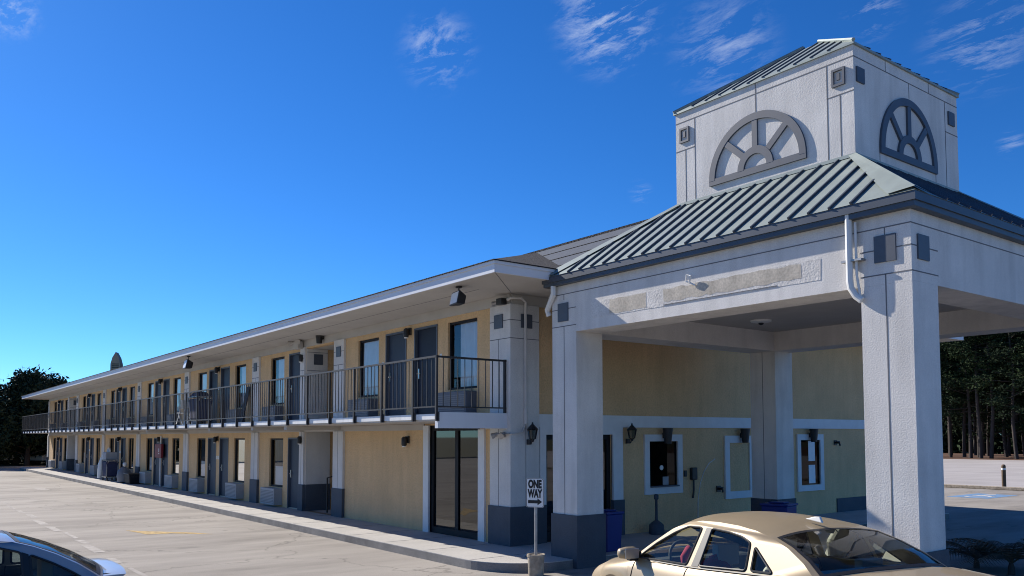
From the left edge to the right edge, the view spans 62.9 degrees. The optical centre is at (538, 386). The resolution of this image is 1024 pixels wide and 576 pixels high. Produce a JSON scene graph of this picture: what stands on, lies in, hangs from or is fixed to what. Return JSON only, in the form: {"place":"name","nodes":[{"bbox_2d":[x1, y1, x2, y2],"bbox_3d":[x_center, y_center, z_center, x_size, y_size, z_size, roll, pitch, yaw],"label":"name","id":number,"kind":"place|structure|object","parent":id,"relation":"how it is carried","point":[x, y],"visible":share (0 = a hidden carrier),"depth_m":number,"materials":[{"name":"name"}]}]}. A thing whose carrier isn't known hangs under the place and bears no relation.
{"place":"outdoors","nodes":[
{"label":"outdoors","id":0,"kind":"place"},
{"bbox_2d":[0,462,990,489],"bbox_3d":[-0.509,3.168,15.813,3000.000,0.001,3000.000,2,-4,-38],"label":"ground","id":1,"kind":"structure","parent":0,"point":[22,464],"depth_m":68.61,"materials":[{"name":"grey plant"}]},
{"bbox_2d":[0,384,16,458],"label":"evergreen tree","id":2,"kind":"object","parent":1,"relation":"on","point":[5,422],"visible":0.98,"depth_m":63.79,"materials":[{"name":"green plant"}]},
{"bbox_2d":[0,453,23,464],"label":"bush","id":3,"kind":"object","parent":1,"relation":"on","point":[16,461],"visible":0.43,"depth_m":68.83,"materials":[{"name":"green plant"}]},
{"bbox_2d":[0,364,52,465],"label":"evergreen tree","id":4,"kind":"object","parent":1,"relation":"on","point":[24,383],"visible":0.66,"depth_m":65.55,"materials":[{"name":"green plant"}]},
{"bbox_2d":[30,454,46,463],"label":"distant car","id":5,"kind":"object","parent":1,"relation":"on","point":[38,459],"visible":0.16,"depth_m":68.43,"materials":[{"name":"grey metal"}]},
{"bbox_2d":[21,368,68,455],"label":"evergreen tree","id":6,"kind":"object","parent":1,"relation":"on","point":[54,381],"visible":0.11,"depth_m":68.88,"materials":[{"name":"green plant"}]},
{"bbox_2d":[944,484,1023,490],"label":"kerb","id":7,"kind":"structure","parent":1,"relation":"on","point":[985,487],"depth_m":34.26,"materials":[{"name":"concrete"}]},
{"bbox_2d":[0,468,1023,575],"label":"parking lot","id":8,"kind":"structure","parent":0,"point":[103,519],"depth_m":18.72,"materials":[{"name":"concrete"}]},
{"bbox_2d":[0,530,125,575],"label":"parked car","id":9,"kind":"object","parent":8,"relation":"on","point":[22,555],"visible":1,"depth_m":7.78,"materials":[{"name":"blue metal"}]},
{"bbox_2d":[1,501,147,575],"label":"lane marking","id":10,"kind":"object","parent":8,"relation":"on","point":[89,547],"visible":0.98,"depth_m":17.87,"materials":[{"name":"white paint"}]},
{"bbox_2d":[126,530,205,533],"bbox_3d":[-8.698,3.386,19.383,2.602,0.001,0.575,-1,-3,16],"label":"painted arrow","id":11,"kind":"object","parent":8,"relation":"on","point":[151,532],"visible":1,"depth_m":19.51,"materials":[{"name":"yellow paint"}]},
{"bbox_2d":[19,468,948,571],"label":"kerb","id":12,"kind":"structure","parent":8,"relation":"on","point":[497,567],"depth_m":16.96,"materials":[{"name":"grey concrete"}]},
{"bbox_2d":[21,467,948,563],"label":"walkway","id":13,"kind":"structure","parent":8,"relation":"on","point":[478,551],"depth_m":18.90,"materials":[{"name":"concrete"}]},
{"bbox_2d":[97,447,118,480],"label":"housekeeping cart","id":14,"kind":"object","parent":13,"relation":"on","point":[107,466],"visible":0.98,"depth_m":40.08,"materials":[{"name":"blue fabric"}]},
{"bbox_2d":[116,462,130,482],"bbox_3d":[-18.960,3.918,38.318,0.620,0.930,0.620,2,-4,-38],"label":"rubbish sack","id":15,"kind":"object","parent":13,"relation":"on","point":[120,472],"visible":0.84,"depth_m":38.08,"materials":[{"name":"grey plastic"}]},
{"bbox_2d":[123,473,139,483],"bbox_3d":[-18.176,4.099,37.523,0.600,0.470,1.100,2,-4,-38],"label":"storage tub","id":16,"kind":"object","parent":13,"relation":"on","point":[131,478],"visible":0.82,"depth_m":37.15,"materials":[{"name":"black plastic"}]},
{"bbox_2d":[155,436,163,485],"bbox_3d":[-16.084,3.146,35.483,0.113,2.120,1.020,2,-4,-38],"label":"red notice board","id":17,"kind":"object","parent":13,"relation":"on","point":[158,450],"visible":1,"depth_m":35.31,"materials":[{"name":"paint"}]},
{"bbox_2d":[604,509,623,551],"bbox_3d":[1.262,2.593,15.180,0.432,0.740,0.432,2,-4,-38],"label":"waste bin","id":18,"kind":"object","parent":13,"relation":"on","point":[614,517],"visible":0.7,"depth_m":15.03,"materials":[{"name":"blue plastic"}]},
{"bbox_2d":[649,494,663,534],"bbox_3d":[2.498,2.686,17.681,0.325,0.840,0.330,2,-4,-38],"label":"ashtray bin","id":19,"kind":"object","parent":13,"relation":"on","point":[656,526],"visible":1,"depth_m":17.58,"materials":[{"name":"black plastic"}]},
{"bbox_2d":[21,219,963,546],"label":"motel building","id":20,"kind":"structure","parent":8,"relation":"on","point":[359,393],"depth_m":19.70,"materials":[{"name":"beige paint"}]},
{"bbox_2d":[85,438,88,473],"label":"door","id":21,"kind":"structure","parent":20,"relation":"in","point":[87,442],"depth_m":48.19,"materials":[{"name":"blue paint"}]},
{"bbox_2d":[89,438,93,473],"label":"door","id":22,"kind":"structure","parent":20,"relation":"in","point":[91,439],"depth_m":47.15,"materials":[{"name":"blue paint"}]},
{"bbox_2d":[96,438,99,464],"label":"window","id":23,"kind":"structure","parent":20,"relation":"in","point":[98,439],"depth_m":45.96,"materials":[{"name":"black glass"}]},
{"bbox_2d":[110,352,122,369],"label":"roof vent","id":24,"kind":"object","parent":20,"relation":"on","point":[116,361],"visible":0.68,"depth_m":45.89,"materials":[{"name":"beige metal"}]},
{"bbox_2d":[114,438,119,478],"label":"door","id":25,"kind":"structure","parent":20,"relation":"in","point":[116,443],"depth_m":42.18,"materials":[{"name":"blue paint"}]},
{"bbox_2d":[115,389,120,427],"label":"door","id":26,"kind":"structure","parent":20,"relation":"in","point":[118,394],"depth_m":42.41,"materials":[{"name":"blue paint"}]},
{"bbox_2d":[120,438,125,467],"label":"door","id":27,"kind":"structure","parent":20,"relation":"in","point":[123,440],"depth_m":41.21,"materials":[{"name":"blue paint"}]},
{"bbox_2d":[121,387,126,426],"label":"door","id":28,"kind":"structure","parent":20,"relation":"in","point":[124,390],"depth_m":41.39,"materials":[{"name":"blue paint"}]},
{"bbox_2d":[129,438,133,468],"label":"window","id":29,"kind":"structure","parent":20,"relation":"in","point":[131,443],"depth_m":40.01,"materials":[{"name":"black glass"}]},
{"bbox_2d":[130,386,134,416],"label":"window","id":30,"kind":"structure","parent":20,"relation":"in","point":[132,388],"depth_m":40.16,"materials":[{"name":"black glass"}]},
{"bbox_2d":[147,438,151,470],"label":"window","id":31,"kind":"structure","parent":20,"relation":"in","point":[149,468],"depth_m":37.41,"materials":[{"name":"black glass"}]},
{"bbox_2d":[148,383,153,414],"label":"window","id":32,"kind":"structure","parent":20,"relation":"in","point":[151,385],"depth_m":37.61,"materials":[{"name":"blue glass"}]},
{"bbox_2d":[153,438,159,485],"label":"door","id":33,"kind":"structure","parent":20,"relation":"in","point":[155,460],"depth_m":36.28,"materials":[{"name":"blue paint"}]},
{"bbox_2d":[154,381,160,425],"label":"door","id":34,"kind":"structure","parent":20,"relation":"in","point":[157,386],"depth_m":36.33,"materials":[{"name":"blue paint"}]},
{"bbox_2d":[161,438,167,486],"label":"door","id":35,"kind":"structure","parent":20,"relation":"in","point":[164,465],"depth_m":35.23,"materials":[{"name":"blue paint"}]},
{"bbox_2d":[162,379,169,425],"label":"door","id":36,"kind":"structure","parent":20,"relation":"in","point":[166,383],"depth_m":35.33,"materials":[{"name":"blue paint"}]},
{"bbox_2d":[173,438,178,474],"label":"window","id":37,"kind":"structure","parent":20,"relation":"in","point":[175,440],"depth_m":34.01,"materials":[{"name":"black glass"}]},
{"bbox_2d":[174,377,180,412],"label":"window","id":38,"kind":"structure","parent":20,"relation":"in","point":[177,388],"depth_m":34.27,"materials":[{"name":"blue glass"}]},
{"bbox_2d":[183,356,192,368],"bbox_3d":[-11.828,-0.830,28.296,0.271,0.435,0.491,2,-4,-33],"label":"floodlight","id":39,"kind":"object","parent":20,"relation":"attached to","point":[188,363],"visible":1,"depth_m":28.15,"materials":[{"name":"black metal"}]},
{"bbox_2d":[187,391,211,423],"bbox_3d":[-11.819,0.754,29.299,0.568,1.185,1.344,2,-4,-38],"label":"housekeeping cart","id":40,"kind":"object","parent":20,"relation":"on","point":[189,404],"visible":0.43,"depth_m":29.02,"materials":[{"name":"black plastic"}]},
{"bbox_2d":[198,438,205,477],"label":"window","id":41,"kind":"structure","parent":20,"relation":"in","point":[199,439],"depth_m":31.37,"materials":[{"name":"black glass"}]},
{"bbox_2d":[199,372,206,391],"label":"window","id":42,"kind":"structure","parent":20,"relation":"in","point":[203,376],"depth_m":31.67,"materials":[{"name":"blue glass"}]},
{"bbox_2d":[207,438,215,494],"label":"door","id":43,"kind":"structure","parent":20,"relation":"in","point":[211,462],"depth_m":30.28,"materials":[{"name":"blue paint"}]},
{"bbox_2d":[209,370,217,423],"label":"door","id":44,"kind":"structure","parent":20,"relation":"in","point":[213,378],"depth_m":30.34,"materials":[{"name":"blue paint"}]},
{"bbox_2d":[218,438,228,496],"bbox_3d":[-10.872,2.791,29.084,0.132,2.052,0.940,2,-4,-38],"label":"door","id":45,"kind":"structure","parent":20,"relation":"in","point":[224,442],"depth_m":29.25,"materials":[{"name":"blue paint"}]},
{"bbox_2d":[220,366,229,422],"bbox_3d":[-10.879,0.325,29.229,0.132,2.032,0.940,2,-4,-38],"label":"door","id":46,"kind":"structure","parent":20,"relation":"in","point":[225,372],"depth_m":29.34,"materials":[{"name":"blue paint"}]},
{"bbox_2d":[235,438,244,482],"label":"window","id":47,"kind":"structure","parent":20,"relation":"in","point":[239,442],"depth_m":28.03,"materials":[{"name":"white glass"}]},
{"bbox_2d":[236,364,245,407],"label":"window","id":48,"kind":"structure","parent":20,"relation":"in","point":[243,366],"depth_m":28.16,"materials":[{"name":"blue glass"}]},
{"bbox_2d":[239,387,249,421],"bbox_3d":[-9.516,0.603,27.137,0.280,1.220,0.300,2,-4,-38],"label":"leaning board","id":49,"kind":"object","parent":20,"relation":"on","point":[242,414],"visible":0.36,"depth_m":27.08,"materials":[{"name":"grey wood"}]},
{"bbox_2d":[271,438,282,486],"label":"window","id":50,"kind":"structure","parent":20,"relation":"in","point":[279,441],"depth_m":25.45,"materials":[{"name":"grey glass"}]},
{"bbox_2d":[272,356,284,404],"bbox_3d":[-7.838,-0.181,25.474,0.107,1.440,1.100,2,-4,-38],"label":"window","id":51,"kind":"structure","parent":20,"relation":"in","point":[281,359],"depth_m":25.61,"materials":[{"name":"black glass"}]},
{"bbox_2d":[287,438,298,508],"bbox_3d":[-7.014,2.492,24.201,0.132,2.052,0.900,2,-4,-38],"label":"door","id":52,"kind":"structure","parent":20,"relation":"in","point":[293,448],"depth_m":24.36,"materials":[{"name":"blue paint"}]},
{"bbox_2d":[288,352,299,419],"bbox_3d":[-7.022,0.027,24.346,0.132,2.032,0.900,2,-4,-38],"label":"door","id":53,"kind":"structure","parent":20,"relation":"in","point":[294,365],"depth_m":24.51,"materials":[{"name":"blue paint"}]},
{"bbox_2d":[287,339,302,349],"bbox_3d":[-6.901,-1.205,23.853,0.276,0.248,0.759,2,-4,-38],"label":"emergency light","id":54,"kind":"object","parent":20,"relation":"attached to","point":[297,344],"visible":1,"depth_m":23.79,"materials":[{"name":"beige paint"}]},
{"bbox_2d":[360,337,378,396],"bbox_3d":[-4.123,-0.469,20.771,0.107,1.440,1.100,2,-4,-38],"label":"window","id":55,"kind":"structure","parent":20,"relation":"in","point":[369,349],"depth_m":20.93,"materials":[{"name":"clear glass"}]},
{"bbox_2d":[385,331,406,415],"bbox_3d":[-3.288,-0.262,19.619,0.132,2.032,1.000,2,-4,-38],"label":"door","id":56,"kind":"structure","parent":20,"relation":"in","point":[395,343],"depth_m":19.70,"materials":[{"name":"blue paint"}]},
{"bbox_2d":[401,436,409,446],"bbox_3d":[-3.014,1.234,18.954,0.172,0.240,0.124,2,-4,-38],"label":"wall lamp","id":57,"kind":"object","parent":20,"relation":"attached to","point":[405,440],"visible":1,"depth_m":18.91,"materials":[{"name":"black metal"}]},
{"bbox_2d":[414,324,437,414],"bbox_3d":[-2.446,-0.328,18.553,0.132,2.032,1.000,2,-4,-38],"label":"door","id":58,"kind":"structure","parent":20,"relation":"in","point":[425,338],"depth_m":18.64,"materials":[{"name":"blue paint"}]},
{"bbox_2d":[431,425,479,539],"bbox_3d":[-1.712,1.952,17.513,0.070,2.310,1.920,2,-4,-38],"label":"glass door","id":59,"kind":"structure","parent":20,"relation":"in","point":[454,451],"depth_m":17.51,"materials":[{"name":"clear glass"}]},
{"bbox_2d":[449,286,465,305],"bbox_3d":[-1.456,-1.668,15.298,0.217,0.348,0.391,1,-4,-26],"label":"floodlight","id":60,"kind":"object","parent":20,"relation":"attached to","point":[458,297],"visible":1,"depth_m":15.19,"materials":[{"name":"black metal"}]},
{"bbox_2d":[450,318,476,389],"bbox_3d":[-1.498,-0.672,17.448,0.107,1.440,1.120,2,-4,-38],"label":"window","id":61,"kind":"structure","parent":20,"relation":"in","point":[468,327],"depth_m":17.47,"materials":[{"name":"clear glass"}]},
{"bbox_2d":[491,298,506,305],"bbox_3d":[-0.755,-1.632,16.152,0.318,0.139,0.161,-3,-4,39],"label":"security light","id":62,"kind":"object","parent":20,"relation":"attached to","point":[500,301],"visible":1,"depth_m":16.08,"materials":[{"name":"black metal"}]},
{"bbox_2d":[491,432,509,438],"bbox_3d":[-0.736,0.926,15.934,0.219,0.134,0.419,2,-4,-38],"label":"twin spotlight","id":63,"kind":"object","parent":20,"relation":"attached to","point":[500,435],"visible":1,"depth_m":15.95,"materials":[{"name":"white metal"}]},
{"bbox_2d":[506,296,527,434],"bbox_3d":[-0.377,-0.409,15.978,0.433,2.640,0.199,2,-4,-27],"label":"conduit","id":64,"kind":"object","parent":20,"relation":"attached to","point":[525,359],"visible":1,"depth_m":16.08,"materials":[{"name":"white metal"}]},
{"bbox_2d":[527,422,537,444],"bbox_3d":[-0.114,0.890,16.051,0.212,0.430,0.262,1,-3,-16],"label":"wall lantern","id":65,"kind":"object","parent":20,"relation":"attached to","point":[532,429],"depth_m":15.98,"materials":[{"name":"black metal"}]},
{"bbox_2d":[546,435,610,541],"bbox_3d":[0.786,2.021,17.014,1.800,2.100,0.070,2,-4,-38],"label":"entrance door","id":66,"kind":"structure","parent":20,"relation":"in","point":[549,438],"depth_m":16.64,"materials":[{"name":"black glass"}]},
{"bbox_2d":[626,423,636,443],"bbox_3d":[1.978,0.982,17.723,0.212,0.430,0.262,1,-3,-16],"label":"wall lantern","id":67,"kind":"object","parent":20,"relation":"attached to","point":[631,430],"depth_m":17.65,"materials":[{"name":"black metal"}]},
{"bbox_2d":[643,434,682,494],"bbox_3d":[2.780,1.698,18.445,1.200,1.300,0.112,2,-4,-38],"label":"window","id":68,"kind":"structure","parent":20,"relation":"in","point":[660,476],"depth_m":18.46,"materials":[{"name":"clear glass"}]},
{"bbox_2d":[662,428,672,443],"bbox_3d":[2.848,1.074,18.393,0.230,0.340,0.232,2,-4,-38],"label":"wall lamp","id":69,"kind":"object","parent":20,"relation":"attached to","point":[667,433],"visible":1,"depth_m":18.31,"materials":[{"name":"black metal"}]},
{"bbox_2d":[684,467,697,497],"bbox_3d":[3.456,2.173,18.951,0.380,0.692,0.095,2,-4,-38],"label":"payphone","id":70,"kind":"object","parent":20,"relation":"attached to","point":[693,474],"visible":1,"depth_m":18.97,"materials":[{"name":"black metal"}]},
{"bbox_2d":[724,436,751,498],"bbox_3d":[4.826,1.914,20.081,1.090,1.490,0.055,2,-4,-38],"label":"window","id":71,"kind":"structure","parent":20,"relation":"in","point":[737,454],"depth_m":20.03,"materials":[{"name":"beige paint"}]},
{"bbox_2d":[740,428,749,442],"bbox_3d":[4.960,1.166,20.056,0.230,0.340,0.232,2,-4,-38],"label":"wall lamp","id":72,"kind":"object","parent":20,"relation":"attached to","point":[744,434],"visible":1,"depth_m":19.97,"materials":[{"name":"black metal"}]},
{"bbox_2d":[796,434,824,491],"bbox_3d":[7.118,1.974,21.889,1.170,1.470,0.057,2,-4,-38],"label":"window","id":73,"kind":"structure","parent":20,"relation":"in","point":[809,455],"depth_m":21.89,"materials":[{"name":"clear glass"}]},
{"bbox_2d":[809,429,817,441],"bbox_3d":[7.183,1.262,21.806,0.230,0.340,0.232,2,-4,-38],"label":"wall lamp","id":74,"kind":"object","parent":20,"relation":"attached to","point":[813,434],"visible":1,"depth_m":21.73,"materials":[{"name":"black metal"}]},
{"bbox_2d":[526,478,544,575],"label":"one way sign","id":75,"kind":"object","parent":8,"relation":"on","point":[535,493],"visible":1,"depth_m":13.40,"materials":[{"name":"metal"}]},
{"bbox_2d":[760,501,797,512],"bbox_3d":[4.894,2.768,16.979,0.594,0.880,0.540,-3,-4,40],"label":"waste bin","id":76,"kind":"object","parent":8,"relation":"on","point":[780,506],"visible":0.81,"depth_m":16.83,"materials":[{"name":"blue plastic"}]},
{"bbox_2d":[542,37,1023,568],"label":"entrance canopy","id":77,"kind":"object","parent":8,"relation":"on","point":[824,203],"visible":1,"depth_m":12.46,"materials":[{"name":"white paint"}]},
{"bbox_2d":[709,110,806,186],"bbox_3d":[3.445,-3.878,13.300,0.036,0.975,1.860,2,-4,-38],"label":"fan window","id":78,"kind":"structure","parent":77,"relation":"in","point":[786,120],"depth_m":13.27,"materials":[{"name":"stone"}]},
{"bbox_2d":[750,319,771,324],"bbox_3d":[4.225,-1.217,15.865,0.400,0.090,0.400,2,-4,-38],"label":"ceiling lamp","id":79,"kind":"object","parent":77,"relation":"attached to","point":[760,321],"visible":1,"depth_m":15.75,"materials":[{"name":"white plastic"}]},
{"bbox_2d":[879,98,937,174],"bbox_3d":[5.707,-3.924,12.878,1.700,1.005,0.036,2,-4,-38],"label":"fan window","id":80,"kind":"structure","parent":77,"relation":"in","point":[899,154],"depth_m":12.85,"materials":[{"name":"stone"}]},
{"bbox_2d":[592,511,993,575],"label":"parked car","id":81,"kind":"object","parent":8,"relation":"on","point":[783,544],"visible":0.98,"depth_m":8.03,"materials":[{"name":"beige metal"}]},
{"bbox_2d":[680,545,691,562],"bbox_3d":[1.577,1.788,8.805,0.183,0.240,0.104,1,-4,-25],"label":"red glove","id":82,"kind":"object","parent":81,"relation":"in","point":[685,554],"visible":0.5,"depth_m":8.76,"materials":[{"name":"fabric"}]},
{"bbox_2d":[701,554,731,567],"bbox_3d":[1.752,1.892,8.275,0.429,0.505,0.440,1,-4,-25],"label":"bag","id":83,"kind":"object","parent":81,"relation":"on","point":[712,560],"visible":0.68,"depth_m":8.20,"materials":[{"name":"fabric"}]},
{"bbox_2d":[946,538,1015,568],"bbox_3d":[7.264,2.754,13.861,1.496,0.528,1.483,0,-3,-9],"label":"palmetto plant","id":84,"kind":"object","parent":8,"relation":"on","point":[978,554],"visible":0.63,"depth_m":13.86,"materials":[{"name":"green plant"}]},
{"bbox_2d":[947,493,1016,498],"bbox_3d":[16.181,3.966,30.479,2.500,0.001,1.440,2,-4,-38],"label":"parking symbol","id":85,"kind":"object","parent":8,"relation":"on","point":[987,495],"visible":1,"depth_m":30.23,"materials":[{"name":"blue paint"}]},
{"bbox_2d":[948,538,1023,574],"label":"palmetto plant","id":86,"kind":"object","parent":8,"relation":"on","point":[997,553],"visible":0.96,"depth_m":13.29,"materials":[{"name":"green plant"}]},
{"bbox_2d":[0,0,1023,388],"label":"sky","id":87,"kind":"structure","parent":0,"point":[175,175],"materials":[{"name":"blue"}]},
{"bbox_2d":[943,459,1023,486],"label":"wall","id":88,"kind":"structure","parent":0,"point":[972,472],"depth_m":49.57,"materials":[{"name":"white concrete"}]},
{"bbox_2d":[943,452,1023,459],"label":"pine straw ground","id":89,"kind":"structure","parent":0,"point":[958,455],"depth_m":82.94,"materials":[{"name":"brown plant"}]},
{"bbox_2d":[940,341,973,456],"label":"pine tree","id":90,"kind":"object","parent":89,"relation":"on","point":[949,418],"visible":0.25,"depth_m":83.18,"materials":[{"name":"green plant"}]},
{"bbox_2d":[941,355,972,429],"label":"pine tree","id":91,"kind":"object","parent":89,"relation":"on","point":[953,419],"visible":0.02,"depth_m":86.08,"materials":[{"name":"green plant"}]},
{"bbox_2d":[940,342,986,417],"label":"pine tree","id":92,"kind":"object","parent":89,"relation":"on","point":[946,398],"visible":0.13,"depth_m":81.84,"materials":[{"name":"green plant"}]},
{"bbox_2d":[940,336,995,457],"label":"pine tree","id":93,"kind":"object","parent":89,"relation":"on","point":[954,384],"visible":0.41,"depth_m":81.07,"materials":[{"name":"green plant"}]},
{"bbox_2d":[941,340,1003,456],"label":"pine tree","id":94,"kind":"object","parent":89,"relation":"on","point":[964,437],"visible":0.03,"depth_m":84.83,"materials":[{"name":"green plant"}]},
{"bbox_2d":[943,370,1001,455],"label":"pine tree","id":95,"kind":"object","parent":89,"relation":"on","point":[982,424],"visible":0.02,"depth_m":90.51,"materials":[{"name":"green plant"}]},
{"bbox_2d":[943,398,1006,454],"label":"pine tree","id":96,"kind":"object","parent":89,"relation":"on","point":[955,426],"visible":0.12,"depth_m":92.05,"materials":[{"name":"green plant"}]},
{"bbox_2d":[949,340,1010,456],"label":"pine tree","id":97,"kind":"object","parent":89,"relation":"on","point":[1000,382],"visible":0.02,"depth_m":83.59,"materials":[{"name":"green plant"}]},
{"bbox_2d":[940,333,1023,457],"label":"pine tree","id":98,"kind":"object","parent":89,"relation":"on","point":[981,383],"visible":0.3,"depth_m":79.25,"materials":[{"name":"green plant"}]},
{"bbox_2d":[945,333,1018,458],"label":"pine tree","id":99,"kind":"object","parent":89,"relation":"on","point":[992,411],"visible":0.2,"depth_m":79.34,"materials":[{"name":"green plant"}]},
{"bbox_2d":[942,383,1023,453],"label":"undergrowth","id":100,"kind":"object","parent":89,"relation":"on","point":[957,443],"visible":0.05,"depth_m":101.84,"materials":[{"name":"green plant"}]},
{"bbox_2d":[965,344,1008,455],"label":"pine tree","id":101,"kind":"object","parent":89,"relation":"on","point":[987,446],"visible":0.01,"depth_m":88.36,"materials":[{"name":"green plant"}]},
{"bbox_2d":[970,331,1023,458],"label":"pine tree","id":102,"kind":"object","parent":89,"relation":"on","point":[999,398],"visible":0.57,"depth_m":76.31,"materials":[{"name":"green plant"}]},
{"bbox_2d":[972,333,1023,456],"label":"pine tree","id":103,"kind":"object","parent":89,"relation":"on","point":[1001,428],"visible":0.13,"depth_m":83.83,"materials":[{"name":"green plant"}]},
{"bbox_2d":[993,387,1023,455],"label":"pine tree","id":104,"kind":"object","parent":89,"relation":"on","point":[1022,437],"visible":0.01,"depth_m":86.44,"materials":[{"name":"green plant"}]},
{"bbox_2d":[998,337,1023,435],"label":"pine tree","id":105,"kind":"object","parent":89,"relation":"on","point":[1021,423],"visible":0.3,"depth_m":80.21,"materials":[{"name":"green plant"}]},
{"bbox_2d":[1002,336,1023,376],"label":"pine tree","id":106,"kind":"object","parent":89,"relation":"on","point":[1022,368],"visible":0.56,"depth_m":75.37,"materials":[{"name":"green plant"}]},
{"bbox_2d":[1004,331,1023,381],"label":"pine tree","id":107,"kind":"object","parent":89,"relation":"on","point":[1015,357],"visible":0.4,"depth_m":75.02,"materials":[{"name":"green plant"}]},
{"label":"verge","id":108,"kind":"structure","parent":0,"visible":0},
{"bbox_2d":[1001,464,1005,486],"bbox_3d":[19.539,3.741,35.122,0.180,0.985,0.180,2,-4,-38],"label":"bollard","id":109,"kind":"object","parent":108,"relation":"on","point":[1003,470],"visible":0.9,"depth_m":35.06,"materials":[{"name":"black metal"}]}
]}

